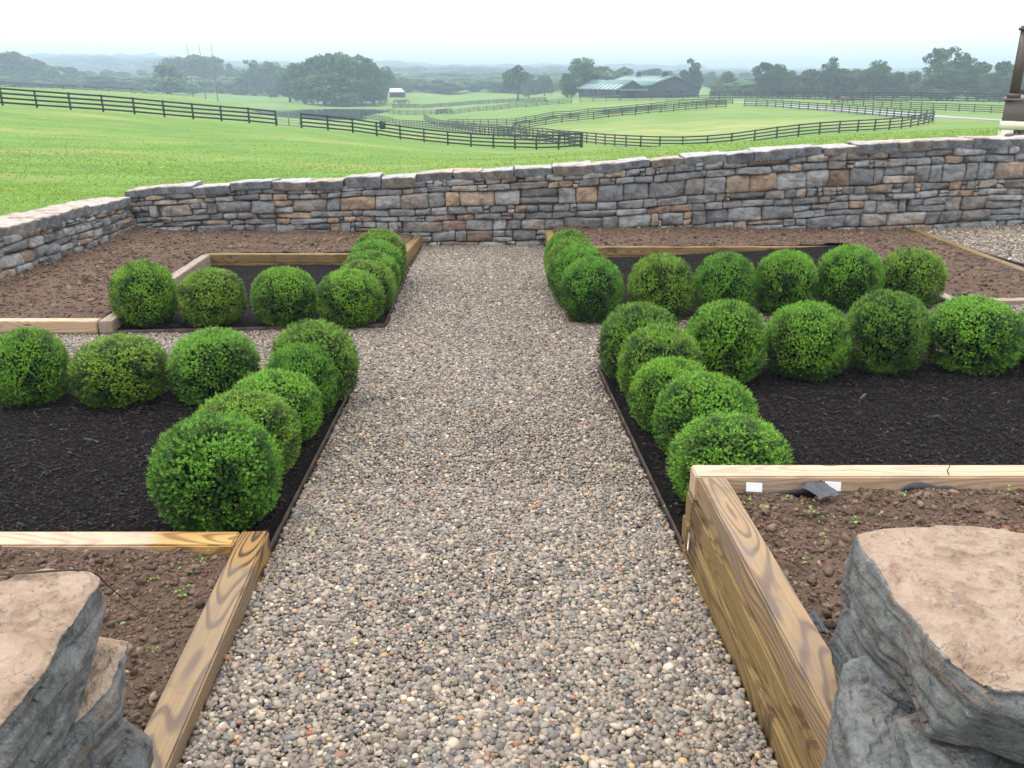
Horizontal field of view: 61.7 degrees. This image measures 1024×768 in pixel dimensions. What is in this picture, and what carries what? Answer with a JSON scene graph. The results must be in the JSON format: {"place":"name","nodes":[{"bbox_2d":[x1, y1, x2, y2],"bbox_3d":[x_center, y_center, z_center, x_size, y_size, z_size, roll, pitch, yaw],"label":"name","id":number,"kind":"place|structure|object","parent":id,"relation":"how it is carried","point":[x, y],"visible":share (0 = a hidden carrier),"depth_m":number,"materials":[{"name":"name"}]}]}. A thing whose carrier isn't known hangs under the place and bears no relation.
{"place":"outdoors","nodes":[
{"label":"outdoors","id":0,"kind":"place"},
{"bbox_2d":[246,109,386,119],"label":"pond water","id":1,"kind":"structure","parent":0,"point":[347,112],"depth_m":267.23,"materials":[{"name":"liquid"}]},
{"bbox_2d":[0,76,1004,215],"bbox_3d":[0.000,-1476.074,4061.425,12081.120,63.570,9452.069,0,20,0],"label":"terrain","id":2,"kind":"structure","parent":0,"point":[734,117],"depth_m":72.97,"materials":[{"name":"green plant"}]},
{"bbox_2d":[0,51,46,85],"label":"tree","id":3,"kind":"object","parent":2,"relation":"on","point":[11,65],"visible":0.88,"depth_m":486.73,"materials":[{"name":"green plant"}]},
{"bbox_2d":[0,197,134,278],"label":"stone wall","id":4,"kind":"structure","parent":2,"relation":"on","point":[29,239],"depth_m":12.24,"materials":[{"name":"grey stone"}]},
{"bbox_2d":[0,81,260,112],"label":"board fence","id":5,"kind":"object","parent":2,"relation":"on","point":[74,87],"visible":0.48,"depth_m":272.60,"materials":[{"name":"black paint"}]},
{"bbox_2d":[0,88,276,125],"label":"board fence","id":6,"kind":"object","parent":2,"relation":"on","point":[133,106],"visible":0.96,"depth_m":70.03,"materials":[{"name":"black paint"}]},
{"bbox_2d":[142,63,203,94],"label":"tree","id":7,"kind":"object","parent":2,"relation":"on","point":[168,83],"visible":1,"depth_m":372.56,"materials":[{"name":"green plant"}]},
{"bbox_2d":[197,56,232,92],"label":"tree","id":8,"kind":"object","parent":2,"relation":"on","point":[220,70],"visible":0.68,"depth_m":523.83,"materials":[{"name":"green plant"}]},
{"bbox_2d":[230,59,271,95],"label":"tree","id":9,"kind":"object","parent":2,"relation":"on","point":[251,74],"visible":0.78,"depth_m":455.51,"materials":[{"name":"green plant"}]},
{"bbox_2d":[247,60,282,95],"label":"tree","id":10,"kind":"object","parent":2,"relation":"on","point":[270,69],"visible":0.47,"depth_m":453.75,"materials":[{"name":"green plant"}]},
{"bbox_2d":[282,61,321,103],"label":"tree","id":11,"kind":"object","parent":2,"relation":"on","point":[295,73],"visible":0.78,"depth_m":326.55,"materials":[{"name":"green plant"}]},
{"bbox_2d":[303,73,372,106],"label":"tree","id":12,"kind":"object","parent":2,"relation":"on","point":[342,94],"visible":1,"depth_m":318.64,"materials":[{"name":"green plant"}]},
{"bbox_2d":[337,54,381,104],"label":"tree","id":13,"kind":"object","parent":2,"relation":"on","point":[353,72],"visible":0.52,"depth_m":326.58,"materials":[{"name":"green plant"}]},
{"bbox_2d":[356,63,391,104],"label":"tree","id":14,"kind":"object","parent":2,"relation":"on","point":[380,95],"visible":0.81,"depth_m":327.76,"materials":[{"name":"green plant"}]},
{"bbox_2d":[300,113,582,149],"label":"board fence","id":15,"kind":"object","parent":2,"relation":"on","point":[447,135],"visible":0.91,"depth_m":80.76,"materials":[{"name":"black paint"}]},
{"bbox_2d":[323,114,580,146],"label":"board fence","id":16,"kind":"object","parent":2,"relation":"on","point":[472,128],"visible":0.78,"depth_m":131.70,"materials":[{"name":"black paint"}]},
{"bbox_2d":[18,55,994,75],"bbox_3d":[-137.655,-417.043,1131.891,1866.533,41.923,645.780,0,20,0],"label":"woods","id":17,"kind":"object","parent":2,"relation":"on","point":[96,64],"visible":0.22,"depth_m":1090.73,"materials":[{"name":"green plant"}]},
{"bbox_2d":[0,75,1023,96],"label":"woods","id":18,"kind":"object","parent":2,"relation":"on","point":[225,84],"visible":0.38,"depth_m":445.02,"materials":[{"name":"green plant"}]},
{"bbox_2d":[20,53,1010,72],"bbox_3d":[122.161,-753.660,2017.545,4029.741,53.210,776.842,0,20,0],"label":"woods","id":19,"kind":"object","parent":2,"relation":"on","point":[383,63],"visible":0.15,"depth_m":1743.44,"materials":[{"name":"green plant"}]},
{"bbox_2d":[501,64,529,97],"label":"tree","id":20,"kind":"object","parent":2,"relation":"on","point":[514,78],"visible":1,"depth_m":323.66,"materials":[{"name":"green plant"}]},
{"bbox_2d":[124,135,1023,245],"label":"stone wall","id":21,"kind":"structure","parent":2,"relation":"on","point":[947,182],"depth_m":14.55,"materials":[{"name":"grey stone"}]},
{"bbox_2d":[143,70,1009,87],"bbox_3d":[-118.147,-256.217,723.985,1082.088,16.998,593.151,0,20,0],"label":"woods","id":22,"kind":"object","parent":2,"relation":"on","point":[458,76],"visible":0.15,"depth_m":631.11,"materials":[{"name":"green plant"}]},
{"bbox_2d":[557,57,609,92],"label":"tree","id":23,"kind":"object","parent":2,"relation":"on","point":[583,68],"visible":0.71,"depth_m":302.46,"materials":[{"name":"green plant"}]},
{"bbox_2d":[577,78,647,97],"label":"stable","id":24,"kind":"structure","parent":2,"relation":"on","point":[607,87],"depth_m":279.68,"materials":[{"name":"grey metal"}]},
{"bbox_2d":[513,100,726,129],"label":"board fence","id":25,"kind":"object","parent":2,"relation":"on","point":[635,109],"visible":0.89,"depth_m":149.83,"materials":[{"name":"black paint"}]},
{"bbox_2d":[535,97,732,120],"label":"board fence","id":26,"kind":"object","parent":2,"relation":"on","point":[665,103],"visible":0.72,"depth_m":166.75,"materials":[{"name":"black paint"}]},
{"bbox_2d":[615,71,698,97],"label":"barn","id":27,"kind":"structure","parent":2,"relation":"on","point":[664,85],"depth_m":287.03,"materials":[{"name":"grey metal"}]},
{"bbox_2d":[512,111,934,146],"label":"board fence","id":28,"kind":"object","parent":2,"relation":"on","point":[755,130],"visible":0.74,"depth_m":94.63,"materials":[{"name":"black paint"}]},
{"bbox_2d":[749,62,777,96],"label":"tree","id":29,"kind":"object","parent":2,"relation":"on","point":[760,77],"visible":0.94,"depth_m":281.66,"materials":[{"name":"green plant"}]},
{"bbox_2d":[763,63,796,97],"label":"tree","id":30,"kind":"object","parent":2,"relation":"on","point":[778,83],"visible":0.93,"depth_m":280.64,"materials":[{"name":"green plant"}]},
{"bbox_2d":[796,69,820,97],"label":"tree","id":31,"kind":"object","parent":2,"relation":"on","point":[809,80],"visible":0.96,"depth_m":272.81,"materials":[{"name":"green plant"}]},
{"bbox_2d":[816,57,842,95],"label":"tree","id":32,"kind":"object","parent":2,"relation":"on","point":[829,73],"visible":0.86,"depth_m":270.73,"materials":[{"name":"green plant"}]},
{"bbox_2d":[744,99,933,119],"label":"board fence","id":33,"kind":"object","parent":2,"relation":"on","point":[849,109],"visible":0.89,"depth_m":142.86,"materials":[{"name":"black paint"}]},
{"bbox_2d":[709,91,1023,102],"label":"board fence","id":34,"kind":"object","parent":2,"relation":"on","point":[768,94],"visible":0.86,"depth_m":203.44,"materials":[{"name":"black paint"}]},
{"bbox_2d":[855,67,884,98],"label":"tree","id":35,"kind":"object","parent":2,"relation":"on","point":[868,80],"visible":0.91,"depth_m":264.43,"materials":[{"name":"green plant"}]},
{"bbox_2d":[850,59,895,98],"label":"tree","id":36,"kind":"object","parent":2,"relation":"on","point":[885,73],"visible":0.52,"depth_m":265.78,"materials":[{"name":"green plant"}]},
{"bbox_2d":[831,97,1003,112],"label":"board fence","id":37,"kind":"object","parent":2,"relation":"on","point":[933,105],"visible":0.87,"depth_m":155.34,"materials":[{"name":"black paint"}]},
{"bbox_2d":[918,47,952,99],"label":"tree","id":38,"kind":"object","parent":2,"relation":"on","point":[940,57],"visible":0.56,"depth_m":256.53,"materials":[{"name":"green plant"}]},
{"bbox_2d":[910,66,971,99],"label":"tree","id":39,"kind":"object","parent":2,"relation":"on","point":[946,80],"visible":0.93,"depth_m":252.53,"materials":[{"name":"green plant"}]},
{"bbox_2d":[957,57,985,99],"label":"tree","id":40,"kind":"object","parent":2,"relation":"on","point":[969,72],"visible":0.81,"depth_m":254.73,"materials":[{"name":"green plant"}]},
{"bbox_2d":[978,72,1009,99],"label":"tree","id":41,"kind":"object","parent":2,"relation":"on","point":[989,83],"visible":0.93,"depth_m":248.66,"materials":[{"name":"green plant"}]},
{"bbox_2d":[998,26,1023,134],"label":"porch","id":42,"kind":"object","parent":2,"relation":"on","point":[1012,121],"visible":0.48,"depth_m":17.96,"materials":[{"name":"beige paint"}]},
{"bbox_2d":[0,0,1023,69],"label":"sky","id":43,"kind":"structure","parent":0,"point":[794,34],"materials":[{"name":"white"}]},
{"bbox_2d":[126,243,1023,541],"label":"ground","id":44,"kind":"structure","parent":0,"point":[604,375],"depth_m":9.79,"materials":[{"name":"brown soil"}]},
{"bbox_2d":[0,569,153,767],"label":"stone pier","id":45,"kind":"structure","parent":44,"relation":"on","point":[62,681],"depth_m":2.26,"materials":[{"name":"grey stone"}]},
{"bbox_2d":[0,531,270,767],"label":"raised bed frame","id":46,"kind":"object","parent":44,"relation":"on","point":[170,726],"visible":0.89,"depth_m":3.70,"materials":[{"name":"brown wood"}]},
{"bbox_2d":[0,545,230,731],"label":"soil bed","id":47,"kind":"object","parent":46,"relation":"in","point":[186,630],"visible":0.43,"depth_m":3.77,"materials":[{"name":"brown soil"}]},
{"bbox_2d":[0,378,349,539],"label":"mulch bed","id":48,"kind":"object","parent":44,"relation":"on","point":[303,465],"visible":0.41,"depth_m":5.26,"materials":[{"name":"black soil"}]},
{"bbox_2d":[0,326,72,408],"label":"boxwood ball","id":49,"kind":"object","parent":48,"relation":"on","point":[31,367],"visible":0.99,"depth_m":6.33,"materials":[{"name":"green plant"}]},
{"bbox_2d":[67,331,171,408],"bbox_3d":[-2.973,-0.107,6.508,0.747,0.561,0.746,0,20,0],"label":"boxwood ball","id":50,"kind":"object","parent":48,"relation":"on","point":[116,367],"visible":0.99,"depth_m":6.32,"materials":[{"name":"green plant"}]},
{"bbox_2d":[144,409,284,532],"bbox_3d":[-1.567,0.460,4.552,0.701,0.649,0.723,0,20,0],"label":"boxwood ball","id":51,"kind":"object","parent":48,"relation":"on","point":[216,470],"visible":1,"depth_m":4.36,"materials":[{"name":"green plant"}]},
{"bbox_2d":[165,325,263,406],"bbox_3d":[-2.268,-0.138,6.538,0.715,0.608,0.715,0,20,0],"label":"boxwood ball","id":52,"kind":"object","parent":48,"relation":"on","point":[205,364],"visible":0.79,"depth_m":6.34,"materials":[{"name":"green plant"}]},
{"bbox_2d":[192,387,302,475],"bbox_3d":[-1.613,0.304,5.181,0.694,0.571,0.677,0,20,0],"label":"boxwood ball","id":53,"kind":"object","parent":48,"relation":"on","point":[282,429],"visible":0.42,"depth_m":5.09,"materials":[{"name":"green plant"}]},
{"bbox_2d":[231,367,324,447],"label":"boxwood ball","id":54,"kind":"object","parent":48,"relation":"on","point":[300,395],"visible":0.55,"depth_m":5.59,"materials":[{"name":"green plant"}]},
{"bbox_2d":[263,341,337,421],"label":"boxwood ball","id":55,"kind":"object","parent":48,"relation":"on","point":[308,365],"visible":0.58,"depth_m":6.03,"materials":[{"name":"green plant"}]},
{"bbox_2d":[269,317,360,404],"bbox_3d":[-1.500,-0.163,6.549,0.687,0.680,0.690,0,20,0],"label":"boxwood ball","id":56,"kind":"object","parent":48,"relation":"on","point":[335,341],"visible":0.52,"depth_m":6.42,"materials":[{"name":"green plant"}]},
{"bbox_2d":[0,236,421,335],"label":"raised bed frame","id":57,"kind":"object","parent":44,"relation":"on","point":[111,323],"visible":0.52,"depth_m":12.04,"materials":[{"name":"brown wood"}]},
{"bbox_2d":[0,225,412,318],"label":"soil bed","id":58,"kind":"object","parent":57,"relation":"in","point":[34,310],"visible":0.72,"depth_m":12.09,"materials":[{"name":"brown soil"}]},
{"bbox_2d":[158,378,352,551],"bbox_3d":[-3.314,0.046,6.770,6.123,0.211,2.501,10,22,27],"label":"steel edging","id":59,"kind":"object","parent":44,"relation":"on","point":[275,538],"visible":0.27,"depth_m":5.19,"materials":[{"name":"black metal"}]},
{"bbox_2d":[118,264,407,328],"bbox_3d":[-2.901,-1.161,10.728,3.099,0.204,4.060,0,20,0],"label":"mulch bed","id":60,"kind":"object","parent":44,"relation":"on","point":[245,320],"visible":0.2,"depth_m":9.96,"materials":[{"name":"black soil"}]},
{"bbox_2d":[107,258,177,328],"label":"boxwood ball","id":61,"kind":"object","parent":60,"relation":"on","point":[144,292],"visible":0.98,"depth_m":8.81,"materials":[{"name":"green plant"}]},
{"bbox_2d":[174,266,248,327],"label":"boxwood ball","id":62,"kind":"object","parent":60,"relation":"on","point":[211,295],"visible":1,"depth_m":8.81,"materials":[{"name":"green plant"}]},
{"bbox_2d":[249,266,316,325],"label":"boxwood ball","id":63,"kind":"object","parent":60,"relation":"on","point":[287,297],"visible":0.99,"depth_m":8.83,"materials":[{"name":"green plant"}]},
{"bbox_2d":[314,268,386,327],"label":"boxwood ball","id":64,"kind":"object","parent":60,"relation":"on","point":[349,299],"visible":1,"depth_m":8.83,"materials":[{"name":"green plant"}]},
{"bbox_2d":[337,258,397,312],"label":"boxwood ball","id":65,"kind":"object","parent":60,"relation":"on","point":[383,273],"visible":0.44,"depth_m":9.49,"materials":[{"name":"green plant"}]},
{"bbox_2d":[342,249,401,299],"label":"boxwood ball","id":66,"kind":"object","parent":60,"relation":"on","point":[368,254],"visible":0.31,"depth_m":10.09,"materials":[{"name":"green plant"}]},
{"bbox_2d":[348,238,405,282],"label":"boxwood ball","id":67,"kind":"object","parent":60,"relation":"on","point":[391,250],"visible":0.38,"depth_m":10.65,"materials":[{"name":"green plant"}]},
{"bbox_2d":[354,228,408,278],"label":"boxwood ball","id":68,"kind":"object","parent":60,"relation":"on","point":[387,236],"visible":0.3,"depth_m":11.21,"materials":[{"name":"green plant"}]},
{"bbox_2d":[119,267,408,333],"bbox_3d":[-1.863,-0.914,10.132,2.100,0.260,4.718,12,23,30],"label":"steel edging","id":69,"kind":"object","parent":44,"relation":"on","point":[378,325],"visible":0.38,"depth_m":8.86,"materials":[{"name":"black metal"}]},
{"bbox_2d":[571,246,945,319],"bbox_3d":[2.803,-1.411,11.265,4.395,0.365,4.280,0,20,0],"label":"mulch bed","id":70,"kind":"object","parent":44,"relation":"on","point":[627,267],"visible":0.1,"depth_m":12.65,"materials":[{"name":"black soil"}]},
{"bbox_2d":[545,236,598,289],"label":"boxwood ball","id":71,"kind":"object","parent":70,"relation":"on","point":[557,247],"visible":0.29,"depth_m":10.38,"materials":[{"name":"green plant"}]},
{"bbox_2d":[549,243,607,307],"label":"boxwood ball","id":72,"kind":"object","parent":70,"relation":"on","point":[561,263],"visible":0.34,"depth_m":9.71,"materials":[{"name":"green plant"}]},
{"bbox_2d":[558,254,624,323],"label":"boxwood ball","id":73,"kind":"object","parent":70,"relation":"on","point":[591,287],"visible":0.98,"depth_m":9.02,"materials":[{"name":"green plant"}]},
{"bbox_2d":[626,251,696,319],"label":"boxwood ball","id":74,"kind":"object","parent":70,"relation":"on","point":[666,281],"visible":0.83,"depth_m":9.03,"materials":[{"name":"green plant"}]},
{"bbox_2d":[693,251,758,311],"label":"boxwood ball","id":75,"kind":"object","parent":70,"relation":"on","point":[726,276],"visible":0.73,"depth_m":9.02,"materials":[{"name":"green plant"}]},
{"bbox_2d":[754,248,819,314],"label":"boxwood ball","id":76,"kind":"object","parent":70,"relation":"on","point":[785,278],"visible":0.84,"depth_m":9.03,"materials":[{"name":"green plant"}]},
{"bbox_2d":[816,243,886,312],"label":"boxwood ball","id":77,"kind":"object","parent":70,"relation":"on","point":[848,276],"visible":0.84,"depth_m":9.03,"materials":[{"name":"green plant"}]},
{"bbox_2d":[881,246,948,307],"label":"boxwood ball","id":78,"kind":"object","parent":70,"relation":"on","point":[913,271],"visible":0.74,"depth_m":9.04,"materials":[{"name":"green plant"}]},
{"bbox_2d":[545,228,1023,305],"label":"raised bed frame","id":79,"kind":"object","parent":44,"relation":"on","point":[621,251],"visible":0.06,"depth_m":13.30,"materials":[{"name":"brown wood"}]},
{"bbox_2d":[553,224,1023,297],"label":"soil bed","id":80,"kind":"object","parent":44,"relation":"on","point":[970,282],"visible":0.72,"depth_m":13.62,"materials":[{"name":"brown soil"}]},
{"bbox_2d":[600,349,1023,534],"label":"mulch bed","id":81,"kind":"object","parent":44,"relation":"on","point":[658,477],"visible":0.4,"depth_m":5.97,"materials":[{"name":"black soil"}]},
{"bbox_2d":[595,301,680,382],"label":"boxwood ball","id":82,"kind":"object","parent":81,"relation":"on","point":[613,334],"visible":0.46,"depth_m":6.86,"materials":[{"name":"green plant"}]},
{"bbox_2d":[615,322,703,401],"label":"boxwood ball","id":83,"kind":"object","parent":81,"relation":"on","point":[633,357],"visible":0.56,"depth_m":6.33,"materials":[{"name":"green plant"}]},
{"bbox_2d":[627,355,710,433],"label":"boxwood ball","id":84,"kind":"object","parent":81,"relation":"on","point":[651,381],"visible":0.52,"depth_m":5.82,"materials":[{"name":"green plant"}]},
{"bbox_2d":[650,369,759,456],"bbox_3d":[1.215,0.214,5.400,0.678,0.603,0.685,0,20,0],"label":"boxwood ball","id":85,"kind":"object","parent":81,"relation":"on","point":[689,401],"visible":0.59,"depth_m":5.26,"materials":[{"name":"green plant"}]},
{"bbox_2d":[683,297,770,383],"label":"boxwood ball","id":86,"kind":"object","parent":81,"relation":"on","point":[730,342],"visible":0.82,"depth_m":6.78,"materials":[{"name":"green plant"}]},
{"bbox_2d":[665,409,795,504],"bbox_3d":[1.210,0.433,4.771,0.722,0.559,0.718,0,20,0],"label":"boxwood ball","id":87,"kind":"object","parent":81,"relation":"on","point":[740,441],"visible":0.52,"depth_m":4.63,"materials":[{"name":"green plant"}]},
{"bbox_2d":[765,299,852,381],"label":"boxwood ball","id":88,"kind":"object","parent":81,"relation":"on","point":[812,339],"visible":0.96,"depth_m":6.81,"materials":[{"name":"green plant"}]},
{"bbox_2d":[845,288,933,375],"bbox_3d":[3.064,-0.420,7.021,0.695,0.736,0.698,0,20,0],"label":"boxwood ball","id":89,"kind":"object","parent":81,"relation":"on","point":[886,334],"visible":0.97,"depth_m":6.84,"materials":[{"name":"green plant"}]},
{"bbox_2d":[922,293,1023,375],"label":"boxwood ball","id":90,"kind":"object","parent":81,"relation":"on","point":[976,332],"visible":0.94,"depth_m":6.76,"materials":[{"name":"green plant"}]},
{"bbox_2d":[679,465,1023,767],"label":"raised bed frame","id":91,"kind":"object","parent":44,"relation":"on","point":[777,648],"visible":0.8,"depth_m":3.48,"materials":[{"name":"brown wood"}]},
{"bbox_2d":[736,487,1023,651],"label":"soil bed","id":92,"kind":"object","parent":91,"relation":"in","point":[818,607],"visible":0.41,"depth_m":3.87,"materials":[{"name":"brown soil"}]},
{"bbox_2d":[753,482,1012,497],"bbox_3d":[2.000,0.516,4.181,1.800,0.085,0.010,0,20,0],"label":"weed fabric liner","id":93,"kind":"object","parent":91,"relation":"attached to","point":[798,493],"visible":0.34,"depth_m":4.18,"materials":[{"name":"black fabric"}]},
{"bbox_2d":[822,525,1023,767],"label":"stone pier","id":94,"kind":"structure","parent":44,"relation":"on","point":[926,645],"depth_m":2.35,"materials":[{"name":"grey stone"}]},
{"bbox_2d":[920,224,1023,264],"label":"gravel yard","id":95,"kind":"structure","parent":44,"relation":"on","point":[997,249],"depth_m":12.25,"materials":[{"name":"grey gravel"}]},
{"bbox_2d":[156,249,1020,767],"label":"gravel path","id":96,"kind":"structure","parent":0,"point":[484,579],"depth_m":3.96,"materials":[{"name":"beige gravel"}]},
{"bbox_2d":[307,378,649,488],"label":"gravel","id":97,"kind":"structure","parent":96,"relation":"on","point":[390,427],"depth_m":5.89,"materials":[{"name":"beige gravel"}]},
{"bbox_2d":[389,244,568,319],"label":"gravel","id":98,"kind":"structure","parent":96,"relation":"on","point":[495,279],"depth_m":11.18,"materials":[{"name":"grey gravel"}]},
{"bbox_2d":[0,304,1023,380],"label":"gravel","id":99,"kind":"structure","parent":96,"relation":"on","point":[420,355],"depth_m":8.18,"materials":[{"name":"beige gravel"}]},
{"bbox_2d":[598,353,914,544],"bbox_3d":[4.357,-0.238,7.257,8.782,0.455,3.073,-8,21,-21],"label":"steel edging","id":100,"kind":"object","parent":96,"relation":"on","point":[658,496],"visible":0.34,"depth_m":5.37,"materials":[{"name":"black metal"}]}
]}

